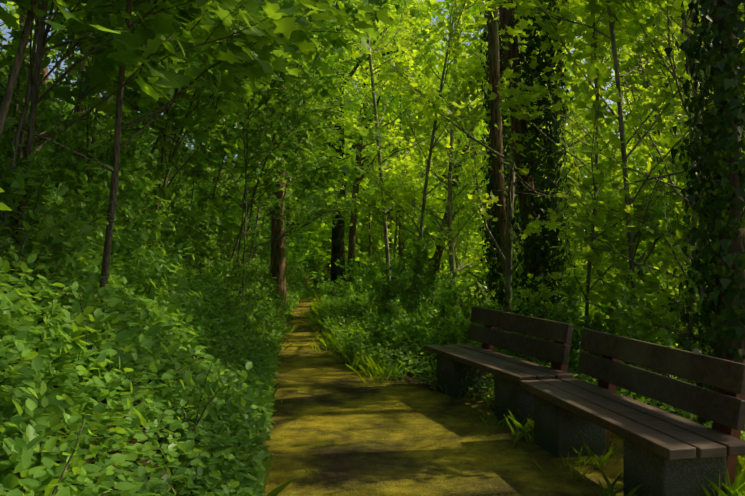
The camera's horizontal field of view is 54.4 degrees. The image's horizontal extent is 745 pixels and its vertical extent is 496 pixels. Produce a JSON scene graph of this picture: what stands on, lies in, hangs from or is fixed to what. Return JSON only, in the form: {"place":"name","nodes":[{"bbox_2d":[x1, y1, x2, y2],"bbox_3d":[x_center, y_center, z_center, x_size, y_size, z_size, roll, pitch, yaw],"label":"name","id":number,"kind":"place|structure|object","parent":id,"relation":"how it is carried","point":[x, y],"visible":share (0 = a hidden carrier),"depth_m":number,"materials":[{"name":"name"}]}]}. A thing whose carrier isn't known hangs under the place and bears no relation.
{"place":"outdoors","nodes":[
{"label":"outdoors","id":0,"kind":"place"},
{"bbox_2d":[0,56,267,260],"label":"broad shrub leaves","id":1,"kind":"object","parent":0,"point":[181,234],"visible":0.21,"depth_m":10.56,"materials":[{"name":"green plant"}]},
{"bbox_2d":[0,2,628,320],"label":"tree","id":2,"kind":"object","parent":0,"point":[13,11],"depth_m":70.93,"materials":[{"name":"green plant"}]},
{"bbox_2d":[0,0,711,311],"label":"sky","id":3,"kind":"structure","parent":0,"point":[2,5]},
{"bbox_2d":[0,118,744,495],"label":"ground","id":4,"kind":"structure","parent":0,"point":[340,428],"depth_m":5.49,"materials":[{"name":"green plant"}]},
{"bbox_2d":[0,0,431,310],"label":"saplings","id":5,"kind":"object","parent":4,"relation":"on","point":[252,62],"depth_m":5.47,"materials":[{"name":"green plant"}]},
{"bbox_2d":[0,0,404,248],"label":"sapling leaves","id":6,"kind":"object","parent":5,"relation":"attached to","point":[95,21],"visible":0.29,"depth_m":10.63,"materials":[{"name":"green plant"}]},
{"bbox_2d":[19,0,519,306],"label":"tree","id":7,"kind":"object","parent":4,"relation":"on","point":[278,270],"depth_m":25.73,"materials":[{"name":"green plant"}]},
{"bbox_2d":[252,0,432,288],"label":"tree","id":8,"kind":"object","parent":4,"relation":"on","point":[337,242],"visible":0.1,"depth_m":24.13,"materials":[{"name":"brown plant"}]},
{"bbox_2d":[0,26,708,495],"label":"shrub","id":9,"kind":"object","parent":4,"relation":"on","point":[426,322],"depth_m":7.22,"materials":[{"name":"green plant"}]},
{"bbox_2d":[237,30,478,307],"bbox_3d":[-2.846,-4.141,52.044,17.276,25.360,45.852,0,0,1],"label":"tree","id":10,"kind":"object","parent":4,"relation":"on","point":[327,239],"depth_m":34.13,"materials":[{"name":"green plant"}]},
{"bbox_2d":[0,50,744,495],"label":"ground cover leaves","id":11,"kind":"object","parent":4,"relation":"on","point":[202,332],"visible":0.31,"depth_m":4.08,"materials":[{"name":"green plant"}]},
{"bbox_2d":[186,0,743,332],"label":"tree","id":12,"kind":"object","parent":4,"relation":"on","point":[440,66],"depth_m":24.89,"materials":[{"name":"green plant"}]},
{"bbox_2d":[425,306,572,428],"bbox_3d":[1.164,1.112,6.827,0.624,0.981,1.988,0,0,-18],"label":"bench","id":13,"kind":"object","parent":4,"relation":"on","point":[509,373],"visible":0.81,"depth_m":6.59,"materials":[{"name":"brown wood"}]},
{"bbox_2d":[315,0,744,405],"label":"tree","id":14,"kind":"object","parent":4,"relation":"on","point":[580,9],"depth_m":9.51,"materials":[{"name":"green plant"}]},
{"bbox_2d":[488,0,744,436],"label":"ivy tree","id":15,"kind":"object","parent":4,"relation":"on","point":[506,16],"visible":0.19,"depth_m":9.95,"materials":[{"name":"green plant"}]},
{"bbox_2d":[475,0,744,435],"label":"ivy leaves","id":16,"kind":"object","parent":15,"relation":"attached to","point":[717,188],"visible":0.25,"depth_m":5.63,"materials":[{"name":"green plant"}]},
{"bbox_2d":[520,328,744,495],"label":"bench","id":17,"kind":"object","parent":4,"relation":"on","point":[667,453],"visible":0.94,"depth_m":4.35,"materials":[{"name":"brown wood"}]},
{"bbox_2d":[205,291,744,495],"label":"grass","id":18,"kind":"structure","parent":0,"point":[737,488],"depth_m":6.20,"materials":[{"name":"green plant"}]}
]}

